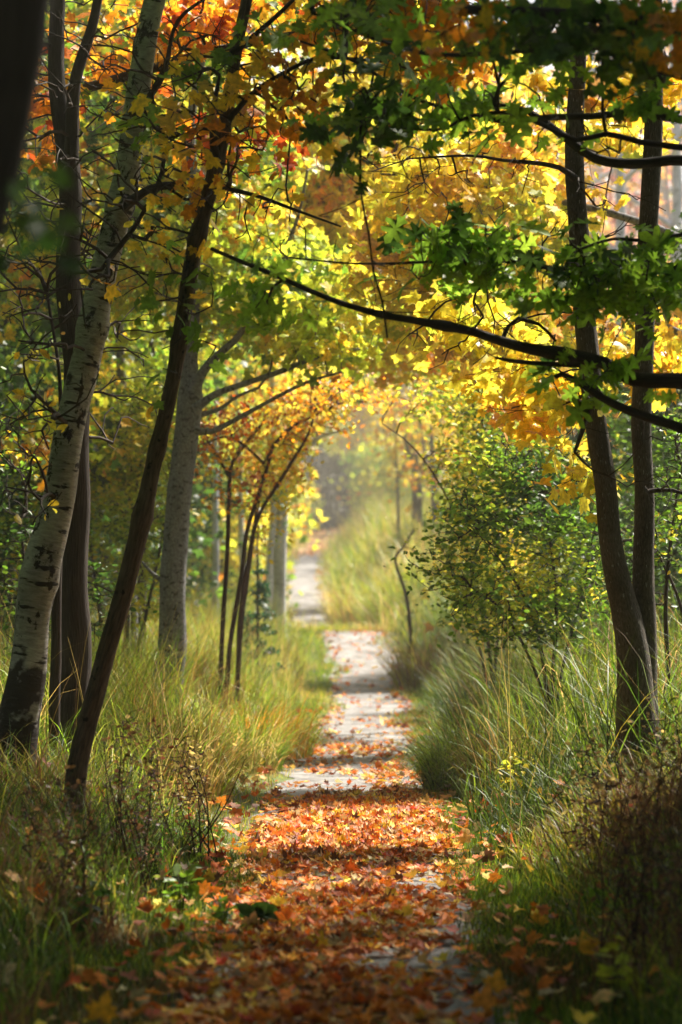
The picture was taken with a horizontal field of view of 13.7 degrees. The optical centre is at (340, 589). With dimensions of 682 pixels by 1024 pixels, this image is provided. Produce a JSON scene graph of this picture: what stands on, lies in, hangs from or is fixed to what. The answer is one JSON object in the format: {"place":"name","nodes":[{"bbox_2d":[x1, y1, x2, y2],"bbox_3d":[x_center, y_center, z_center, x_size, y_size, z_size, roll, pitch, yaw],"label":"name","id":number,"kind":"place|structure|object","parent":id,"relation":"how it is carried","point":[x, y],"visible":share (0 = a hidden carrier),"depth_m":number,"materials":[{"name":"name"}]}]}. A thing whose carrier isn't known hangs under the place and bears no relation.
{"place":"outdoors","nodes":[
{"label":"outdoors","id":0,"kind":"place"},
{"bbox_2d":[2,813,262,1023],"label":"short grass","id":1,"kind":"structure","parent":0,"point":[76,995],"depth_m":12.39,"materials":[{"name":"plant"}]},
{"bbox_2d":[0,555,338,854],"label":"tall grass","id":2,"kind":"structure","parent":0,"point":[149,653],"depth_m":26.48,"materials":[{"name":"plant"}]},
{"bbox_2d":[162,527,510,1023],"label":"path","id":3,"kind":"structure","parent":0,"point":[304,574],"depth_m":31.28,"materials":[{"name":"gravel"}]},
{"bbox_2d":[7,628,603,1023],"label":"leaf litter","id":4,"kind":"object","parent":3,"relation":"on","point":[353,915],"visible":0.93,"depth_m":14.12,"materials":[{"name":"plant"}]},
{"bbox_2d":[240,911,260,931],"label":"fallen leaf","id":5,"kind":"object","parent":4,"relation":"on","point":[251,918],"visible":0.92,"depth_m":13.12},
{"bbox_2d":[468,982,498,1011],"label":"fallen leaf","id":6,"kind":"object","parent":3,"relation":"on","point":[484,999],"visible":0.95,"depth_m":10.63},
{"bbox_2d":[481,968,508,993],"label":"fallen leaf","id":7,"kind":"object","parent":3,"relation":"on","point":[496,981],"visible":0.84,"depth_m":11.11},
{"bbox_2d":[2,474,678,1023],"bbox_3d":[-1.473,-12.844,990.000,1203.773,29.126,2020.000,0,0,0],"label":"ground","id":8,"kind":"structure","parent":0,"point":[280,780],"depth_m":14.62,"materials":[{"name":"soil"}]},
{"bbox_2d":[0,0,85,276],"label":"tree","id":9,"kind":"object","parent":8,"relation":"on","point":[24,25],"visible":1,"depth_m":6.16,"materials":[{"name":"green plant"}]},
{"bbox_2d":[7,765,114,929],"bbox_3d":[-1.277,1.261,13.013,0.498,0.923,0.753,0,0,0],"label":"dry brush","id":10,"kind":"object","parent":8,"relation":"on","point":[59,839],"visible":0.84,"depth_m":13.00,"materials":[{"name":"brown plant"}]},
{"bbox_2d":[0,366,157,727],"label":"shrub","id":11,"kind":"object","parent":8,"relation":"on","point":[22,538],"visible":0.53,"depth_m":21.98,"materials":[{"name":"green plant"}]},
{"bbox_2d":[0,0,173,757],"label":"tree","id":12,"kind":"object","parent":8,"relation":"on","point":[70,617],"visible":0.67,"depth_m":19.41,"materials":[{"name":"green plant"}]},
{"bbox_2d":[68,880,110,942],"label":"weed plant","id":13,"kind":"object","parent":8,"relation":"on","point":[104,891],"visible":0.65,"depth_m":12.46,"materials":[{"name":"green plant"}]},
{"bbox_2d":[39,100,150,622],"bbox_3d":[-3.103,-2.507,35.883,2.317,7.826,2.925,0,0,21],"label":"tree","id":14,"kind":"object","parent":8,"relation":"on","point":[105,556],"visible":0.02,"depth_m":35.95,"materials":[{"name":"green plant"}]},
{"bbox_2d":[0,355,201,661],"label":"shrub","id":15,"kind":"object","parent":8,"relation":"on","point":[136,433],"visible":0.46,"depth_m":29.84,"materials":[{"name":"green plant"}]},
{"bbox_2d":[84,990,119,1023],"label":"fallen leaf","id":16,"kind":"object","parent":8,"relation":"on","point":[103,1008],"visible":0.94,"depth_m":10.35,"materials":[{"name":"plant"}]},
{"bbox_2d":[0,719,227,1023],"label":"shaded grass","id":17,"kind":"structure","parent":8,"relation":"on","point":[12,848],"depth_m":13.66,"materials":[{"name":"plant"}]},
{"bbox_2d":[60,91,181,655],"bbox_3d":[-2.560,-2.222,32.912,2.010,7.328,3.145,0,0,0],"label":"tree","id":18,"kind":"object","parent":8,"relation":"on","point":[120,366],"visible":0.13,"depth_m":32.95,"materials":[{"name":"green plant"}]},
{"bbox_2d":[0,3,243,664],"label":"tree","id":19,"kind":"object","parent":8,"relation":"on","point":[17,385],"visible":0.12,"depth_m":30.74,"materials":[{"name":"green plant"}]},
{"bbox_2d":[0,27,245,556],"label":"tree","id":20,"kind":"object","parent":8,"relation":"on","point":[199,364],"depth_m":43.81,"materials":[{"name":"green plant"}]},
{"bbox_2d":[0,7,273,635],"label":"tree","id":21,"kind":"object","parent":8,"relation":"on","point":[51,368],"depth_m":35.67,"materials":[{"name":"green plant"}]},
{"bbox_2d":[80,707,207,897],"bbox_3d":[-0.995,1.167,14.493,0.544,1.142,0.661,0,0,-35],"label":"dry brush","id":22,"kind":"object","parent":8,"relation":"on","point":[153,774],"visible":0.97,"depth_m":14.50,"materials":[{"name":"brown plant"}]},
{"bbox_2d":[0,113,288,622],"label":"tree","id":23,"kind":"object","parent":8,"relation":"on","point":[217,382],"visible":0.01,"depth_m":41.88,"materials":[{"name":"green plant"}]},
{"bbox_2d":[21,5,285,559],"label":"tree","id":24,"kind":"object","parent":8,"relation":"on","point":[233,543],"visible":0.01,"depth_m":51.78,"materials":[{"name":"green plant"}]},
{"bbox_2d":[98,173,220,648],"bbox_3d":[-2.273,-2.299,34.132,1.886,7.531,3.303,0,0,0],"label":"tree","id":25,"kind":"object","parent":8,"relation":"on","point":[160,343],"visible":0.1,"depth_m":33.96,"materials":[{"name":"green plant"}]},
{"bbox_2d":[0,0,319,491],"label":"maple tree","id":26,"kind":"object","parent":8,"relation":"on","point":[34,281],"visible":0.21,"depth_m":28.52,"materials":[{"name":"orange plant"}]},
{"bbox_2d":[0,0,340,783],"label":"birch tree","id":27,"kind":"object","parent":8,"relation":"on","point":[22,696],"visible":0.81,"depth_m":17.20,"materials":[{"name":"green plant"}]},
{"bbox_2d":[5,607,338,1023],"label":"short grass","id":28,"kind":"structure","parent":8,"relation":"on","point":[317,683],"depth_m":22.43,"materials":[{"name":"plant"}]},
{"bbox_2d":[153,853,203,922],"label":"weed plant","id":29,"kind":"object","parent":8,"relation":"on","point":[194,890],"visible":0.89,"depth_m":13.60,"materials":[{"name":"green plant"}]},
{"bbox_2d":[91,635,291,805],"bbox_3d":[-1.253,1.007,21.028,1.891,1.349,1.919,0,0,39],"label":"grass clump","id":30,"kind":"object","parent":8,"relation":"on","point":[227,776],"visible":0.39,"depth_m":20.84,"materials":[{"name":"plant"}]},
{"bbox_2d":[146,725,244,861],"bbox_3d":[-0.884,1.266,16.516,0.547,0.970,0.567,0,0,37],"label":"dry brush","id":31,"kind":"object","parent":8,"relation":"on","point":[192,789],"visible":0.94,"depth_m":16.50,"materials":[{"name":"brown plant"}]},
{"bbox_2d":[140,222,285,614],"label":"tree","id":32,"kind":"object","parent":8,"relation":"on","point":[199,527],"visible":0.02,"depth_m":46.82,"materials":[{"name":"green plant"}]},
{"bbox_2d":[27,0,408,713],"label":"tree","id":33,"kind":"object","parent":8,"relation":"on","point":[333,342],"visible":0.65,"depth_m":26.90,"materials":[{"name":"yellow plant"}]},
{"bbox_2d":[211,895,237,927],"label":"weed plant","id":34,"kind":"object","parent":8,"relation":"on","point":[221,914],"visible":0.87,"depth_m":13.29,"materials":[{"name":"green plant"}]},
{"bbox_2d":[63,0,387,831],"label":"tree","id":35,"kind":"object","parent":8,"relation":"on","point":[183,332],"visible":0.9,"depth_m":15.70,"materials":[{"name":"brown plant"}]},
{"bbox_2d":[196,99,269,625],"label":"tree","id":36,"kind":"object","parent":8,"relation":"on","point":[215,556],"visible":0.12,"depth_m":43.96,"materials":[{"name":"green plant"}]},
{"bbox_2d":[149,675,322,773],"bbox_3d":[-1.033,1.188,24.979,1.894,1.032,1.870,0,0,0],"label":"grass clump","id":37,"kind":"object","parent":8,"relation":"on","point":[275,757],"visible":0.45,"depth_m":24.76,"materials":[{"name":"plant"}]},
{"bbox_2d":[202,234,290,596],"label":"tree","id":38,"kind":"object","parent":8,"relation":"on","point":[240,519],"visible":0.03,"depth_m":49.96,"materials":[{"name":"yellow plant"}]},
{"bbox_2d":[235,902,278,930],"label":"weed plant","id":39,"kind":"object","parent":8,"relation":"on","point":[265,911],"visible":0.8,"depth_m":13.16,"materials":[{"name":"green plant"}]},
{"bbox_2d":[187,455,329,609],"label":"bush","id":40,"kind":"object","parent":8,"relation":"on","point":[233,558],"visible":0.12,"depth_m":57.67,"materials":[{"name":"yellow plant"}]},
{"bbox_2d":[195,339,323,571],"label":"tree","id":41,"kind":"object","parent":8,"relation":"on","point":[300,488],"visible":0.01,"depth_m":59.38,"materials":[{"name":"yellow plant"}]},
{"bbox_2d":[233,532,289,691],"bbox_3d":[-1.131,0.372,38.033,0.821,2.622,0.902,0,0,34],"label":"spruce sapling","id":42,"kind":"object","parent":8,"relation":"on","point":[259,592],"visible":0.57,"depth_m":37.98,"materials":[{"name":"green plant"}]},
{"bbox_2d":[208,530,316,643],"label":"meadow grass","id":43,"kind":"structure","parent":8,"relation":"on","point":[291,623],"depth_m":51.97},
{"bbox_2d":[24,0,511,202],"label":"maple tree","id":44,"kind":"object","parent":8,"relation":"on","point":[208,24],"visible":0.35,"depth_m":20.59,"materials":[{"name":"orange plant"}]},
{"bbox_2d":[205,684,345,759],"bbox_3d":[-0.659,1.226,27.012,1.551,0.984,1.548,0,0,0],"label":"grass clump","id":45,"kind":"object","parent":8,"relation":"on","point":[303,742],"visible":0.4,"depth_m":26.84,"materials":[{"name":"plant"}]},
{"bbox_2d":[231,416,330,704],"bbox_3d":[-0.670,-0.100,31.046,1.124,3.617,1.487,0,0,0],"label":"tree","id":46,"kind":"object","parent":8,"relation":"on","point":[293,490],"visible":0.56,"depth_m":31.05,"materials":[{"name":"orange plant"}]},
{"bbox_2d":[168,365,397,720],"bbox_3d":[-0.634,-0.314,29.301,2.465,3.965,2.625,0,0,0],"label":"tree","id":47,"kind":"object","parent":8,"relation":"on","point":[346,385],"visible":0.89,"depth_m":29.48,"materials":[{"name":"yellow plant"}]},
{"bbox_2d":[223,97,359,566],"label":"tree","id":48,"kind":"object","parent":8,"relation":"on","point":[343,399],"depth_m":83.86,"materials":[{"name":"yellow plant"}]},
{"bbox_2d":[268,473,323,533],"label":"bush","id":49,"kind":"object","parent":8,"relation":"on","point":[299,503],"visible":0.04,"depth_m":117.84,"materials":[{"name":"yellow plant"}]},
{"bbox_2d":[263,511,356,556],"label":"leaf litter","id":50,"kind":"object","parent":8,"relation":"on","point":[310,551],"visible":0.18,"depth_m":119.31,"materials":[{"name":"plant"}]},
{"bbox_2d":[210,255,410,651],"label":"tree","id":51,"kind":"object","parent":8,"relation":"on","point":[276,569],"visible":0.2,"depth_m":46.90,"materials":[{"name":"yellow plant"}]},
{"bbox_2d":[292,469,328,534],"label":"bush","id":52,"kind":"object","parent":8,"relation":"on","point":[306,506],"visible":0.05,"depth_m":129.62,"materials":[{"name":"yellow plant"}]},
{"bbox_2d":[292,447,351,532],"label":"bush","id":53,"kind":"object","parent":8,"relation":"on","point":[323,489],"visible":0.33,"depth_m":135.59,"materials":[{"name":"grey plant"}]},
{"bbox_2d":[286,534,357,626],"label":"verge tufts","id":54,"kind":"object","parent":8,"relation":"on","point":[320,573],"visible":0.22,"depth_m":88.88,"materials":[{"name":"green plant"}]},
{"bbox_2d":[305,386,357,466],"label":"tree","id":55,"kind":"object","parent":8,"relation":"on","point":[323,443],"visible":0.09,"depth_m":149.69,"materials":[{"name":"yellow plant"}]},
{"bbox_2d":[0,683,668,1023],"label":"caught leaves","id":56,"kind":"object","parent":8,"relation":"on","point":[517,953],"visible":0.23,"depth_m":12.73,"materials":[{"name":"orange plant"}]},
{"bbox_2d":[314,448,360,529],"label":"bush","id":57,"kind":"object","parent":8,"relation":"on","point":[334,468],"visible":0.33,"depth_m":138.66,"materials":[{"name":"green plant"}]},
{"bbox_2d":[331,452,367,527],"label":"bush","id":58,"kind":"object","parent":8,"relation":"on","point":[347,507],"visible":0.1,"depth_m":141.64,"materials":[{"name":"green plant"}]},
{"bbox_2d":[302,616,399,632],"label":"grass hump","id":59,"kind":"object","parent":8,"relation":"on","point":[342,628],"depth_m":52.08,"materials":[{"name":"plant"}]},
{"bbox_2d":[327,380,392,510],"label":"tree","id":60,"kind":"object","parent":8,"relation":"on","point":[364,421],"visible":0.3,"depth_m":141.74,"materials":[{"name":"yellow plant"}]},
{"bbox_2d":[300,507,429,627],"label":"grass clump","id":61,"kind":"object","parent":8,"relation":"on","point":[333,609],"visible":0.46,"depth_m":61.66,"materials":[{"name":"plant"}]},
{"bbox_2d":[301,632,431,744],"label":"verge tufts","id":62,"kind":"object","parent":8,"relation":"on","point":[409,715],"visible":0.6,"depth_m":39.17,"materials":[{"name":"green plant"}]},
{"bbox_2d":[330,437,410,514],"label":"bush","id":63,"kind":"object","parent":8,"relation":"on","point":[363,487],"visible":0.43,"depth_m":131.52,"materials":[{"name":"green plant"}]},
{"bbox_2d":[351,427,428,505],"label":"bush","id":64,"kind":"object","parent":8,"relation":"on","point":[387,462],"visible":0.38,"depth_m":121.50,"materials":[{"name":"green plant"}]},
{"bbox_2d":[312,486,480,633],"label":"meadow grass","id":65,"kind":"structure","parent":8,"relation":"on","point":[372,528],"depth_m":75.07,"materials":[{"name":"plant"}]},
{"bbox_2d":[335,514,463,627],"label":"grass clump","id":66,"kind":"object","parent":8,"relation":"on","point":[373,611],"visible":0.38,"depth_m":57.72,"materials":[{"name":"plant"}]},
{"bbox_2d":[359,383,440,548],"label":"tree","id":67,"kind":"object","parent":8,"relation":"on","point":[394,439],"visible":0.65,"depth_m":69.96,"materials":[{"name":"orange plant"}]},
{"bbox_2d":[361,346,442,488],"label":"tree","id":68,"kind":"object","parent":8,"relation":"on","point":[398,410],"visible":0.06,"depth_m":149.71,"materials":[{"name":"yellow plant"}]},
{"bbox_2d":[242,16,568,667],"bbox_3d":[0.586,-2.676,32.965,4.552,8.499,4.772,0,0,-22],"label":"maple tree","id":69,"kind":"object","parent":8,"relation":"on","point":[324,193],"visible":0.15,"depth_m":31.87,"materials":[{"name":"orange plant"}]},
{"bbox_2d":[375,377,451,540],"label":"tree","id":70,"kind":"object","parent":8,"relation":"on","point":[416,502],"visible":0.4,"depth_m":69.89,"materials":[{"name":"yellow plant"}]},
{"bbox_2d":[394,529,432,662],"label":"sapling","id":71,"kind":"object","parent":8,"relation":"on","point":[406,601],"visible":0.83,"depth_m":41.98,"materials":[{"name":"brown plant"}]},
{"bbox_2d":[354,610,474,691],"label":"grass clump","id":72,"kind":"object","parent":8,"relation":"on","point":[402,675],"visible":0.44,"depth_m":41.79,"materials":[{"name":"plant"}]},
{"bbox_2d":[386,378,483,536],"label":"tree","id":73,"kind":"object","parent":8,"relation":"on","point":[418,427],"visible":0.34,"depth_m":66.95,"materials":[{"name":"yellow plant"}]},
{"bbox_2d":[192,0,681,411],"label":"maple tree","id":74,"kind":"object","parent":8,"relation":"on","point":[529,203],"visible":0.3,"depth_m":24.21,"materials":[{"name":"yellow plant"}]},
{"bbox_2d":[210,0,681,433],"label":"oak tree","id":75,"kind":"object","parent":8,"relation":"on","point":[464,254],"visible":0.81,"depth_m":14.45,"materials":[{"name":"green plant"}]},
{"bbox_2d":[425,443,478,541],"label":"bush","id":76,"kind":"object","parent":8,"relation":"on","point":[448,490],"visible":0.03,"depth_m":64.16,"materials":[{"name":"green plant"}]},
{"bbox_2d":[372,688,540,792],"bbox_3d":[1.026,1.285,22.537,1.645,1.136,1.776,0,0,0],"label":"grass clump","id":77,"kind":"object","parent":8,"relation":"on","point":[427,762],"visible":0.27,"depth_m":22.33,"materials":[{"name":"plant"}]},
{"bbox_2d":[404,645,526,727],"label":"grass clump","id":78,"kind":"object","parent":8,"relation":"on","point":[453,697],"visible":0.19,"depth_m":29.98,"materials":[{"name":"plant"}]},
{"bbox_2d":[401,472,541,646],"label":"bush","id":79,"kind":"object","parent":8,"relation":"on","point":[428,626],"visible":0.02,"depth_m":43.70,"materials":[{"name":"green plant"}]},
{"bbox_2d":[373,361,570,723],"bbox_3d":[1.430,-0.326,28.151,2.457,4.080,2.077,0,0,-42],"label":"shrub","id":80,"kind":"object","parent":8,"relation":"on","point":[466,409],"visible":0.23,"depth_m":27.88,"materials":[{"name":"green plant"}]},
{"bbox_2d":[416,691,586,800],"bbox_3d":[1.339,1.184,21.478,1.598,0.987,1.606,0,0,32],"label":"grass clump","id":81,"kind":"object","parent":8,"relation":"on","point":[465,760],"visible":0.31,"depth_m":21.33,"materials":[{"name":"plant"}]},
{"bbox_2d":[493,750,520,807],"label":"weed plant","id":82,"kind":"object","parent":8,"relation":"on","point":[507,767],"visible":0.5,"depth_m":19.48,"materials":[{"name":"yellow plant"}]},
{"bbox_2d":[383,422,633,740],"bbox_3d":[1.517,0.135,22.590,2.299,2.950,1.753,0,0,-31],"label":"shrub","id":83,"kind":"object","parent":8,"relation":"on","point":[537,606],"visible":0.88,"depth_m":22.38,"materials":[{"name":"green plant"}]},
{"bbox_2d":[349,0,681,785],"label":"maple tree","id":84,"kind":"object","parent":8,"relation":"on","point":[633,610],"visible":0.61,"depth_m":18.05,"materials":[{"name":"yellow plant"}]},
{"bbox_2d":[442,222,624,485],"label":"tree","id":85,"kind":"object","parent":8,"relation":"on","point":[542,316],"visible":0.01,"depth_m":45.59,"materials":[{"name":"yellow plant"}]},
{"bbox_2d":[401,0,681,125],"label":"maple tree","id":86,"kind":"object","parent":8,"relation":"on","point":[621,31],"visible":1,"depth_m":11.90,"materials":[{"name":"green plant"}]},
{"bbox_2d":[469,428,621,630],"bbox_3d":[2.640,-0.444,37.961,2.263,3.933,2.384,0,0,20],"label":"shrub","id":87,"kind":"object","parent":8,"relation":"on","point":[530,581],"depth_m":37.90,"materials":[{"name":"green plant"}]},
{"bbox_2d":[490,387,681,642],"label":"tree","id":88,"kind":"object","parent":8,"relation":"on","point":[570,436],"visible":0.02,"depth_m":35.93,"materials":[{"name":"green plant"}]},
{"bbox_2d":[508,25,671,322],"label":"tree","id":89,"kind":"object","parent":8,"relation":"on","point":[565,99],"visible":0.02,"depth_m":111.42,"materials":[{"name":"yellow plant"}]},
{"bbox_2d":[514,721,676,879],"bbox_3d":[1.299,1.190,14.500,0.614,1.052,0.686,0,0,43],"label":"dry brush","id":90,"kind":"object","parent":8,"relation":"on","point":[593,774],"visible":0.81,"depth_m":14.50,"materials":[{"name":"brown plant"}]},
{"bbox_2d":[555,188,640,330],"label":"tree","id":91,"kind":"object","parent":8,"relation":"on","point":[609,200],"visible":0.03,"depth_m":73.76,"materials":[{"name":"yellow plant"}]},
{"bbox_2d":[570,142,640,330],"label":"tree","id":92,"kind":"object","parent":8,"relation":"on","point":[631,188],"visible":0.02,"depth_m":98.22,"materials":[{"name":"yellow plant"}]},
{"bbox_2d":[530,316,681,653],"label":"tree","id":93,"kind":"object","parent":8,"relation":"on","point":[621,446],"visible":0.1,"depth_m":30.91,"materials":[{"name":"green plant"}]},
{"bbox_2d":[592,936,635,1012],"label":"weed plant","id":94,"kind":"object","parent":8,"relation":"on","point":[603,971],"visible":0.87,"depth_m":10.62,"materials":[{"name":"green plant"}]},
{"bbox_2d":[556,0,681,337],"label":"tree","id":95,"kind":"object","parent":8,"relation":"on","point":[626,178],"visible":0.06,"depth_m":57.98,"materials":[{"name":"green plant"}]},
{"bbox_2d":[603,63,638,319],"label":"tree","id":96,"kind":"object","parent":8,"relation":"on","point":[632,213],"visible":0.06,"depth_m":99.99,"materials":[{"name":"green plant"}]},
{"bbox_2d":[567,754,681,969],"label":"dry brush","id":97,"kind":"object","parent":8,"relation":"on","point":[621,883],"visible":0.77,"depth_m":11.60,"materials":[{"name":"brown plant"}]},
{"bbox_2d":[570,403,681,716],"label":"shrub","id":98,"kind":"object","parent":8,"relation":"on","point":[674,535],"visible":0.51,"depth_m":20.49,"materials":[{"name":"green plant"}]},
{"bbox_2d":[586,210,681,658],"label":"tree","id":99,"kind":"object","parent":8,"relation":"on","point":[628,444],"visible":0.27,"depth_m":28.81,"materials":[{"name":"green plant"}]},
{"bbox_2d":[590,677,681,827],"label":"dry brush","id":100,"kind":"object","parent":8,"relation":"on","point":[677,732],"visible":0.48,"depth_m":15.00,"materials":[{"name":"brown plant"}]},
{"bbox_2d":[593,0,681,390],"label":"tree","id":101,"kind":"object","parent":8,"relation":"on","point":[677,185],"visible":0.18,"depth_m":63.92,"materials":[{"name":"brown plant"}]},
{"bbox_2d":[597,105,681,319],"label":"tree","id":102,"kind":"object","parent":8,"relation":"on","point":[666,171],"visible":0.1,"depth_m":69.96,"materials":[{"name":"yellow plant"}]},
{"bbox_2d":[606,0,676,322],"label":"tree","id":103,"kind":"object","parent":8,"relation":"on","point":[662,189],"visible":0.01,"depth_m":111.76,"materials":[{"name":"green plant"}]},
{"bbox_2d":[629,723,681,1011],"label":"dry brush","id":104,"kind":"object","parent":8,"relation":"on","point":[661,893],"visible":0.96,"depth_m":10.60,"materials":[{"name":"brown plant"}]},
{"bbox_2d":[101,0,675,471],"label":"sky","id":105,"kind":"structure","parent":0,"point":[288,59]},
{"bbox_2d":[377,533,681,853],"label":"tall grass","id":106,"kind":"structure","parent":0,"point":[596,665],"depth_m":21.80,"materials":[{"name":"plant"}]},
{"bbox_2d":[402,717,681,1023],"bbox_3d":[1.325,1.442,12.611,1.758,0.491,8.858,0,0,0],"label":"short grass","id":107,"kind":"structure","parent":0,"point":[606,1017],"depth_m":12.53,"materials":[{"name":"plant"}]},
{"bbox_2d":[474,679,681,1023],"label":"shaded grass","id":108,"kind":"structure","parent":0,"point":[665,979],"depth_m":14.24,"materials":[{"name":"plant"}]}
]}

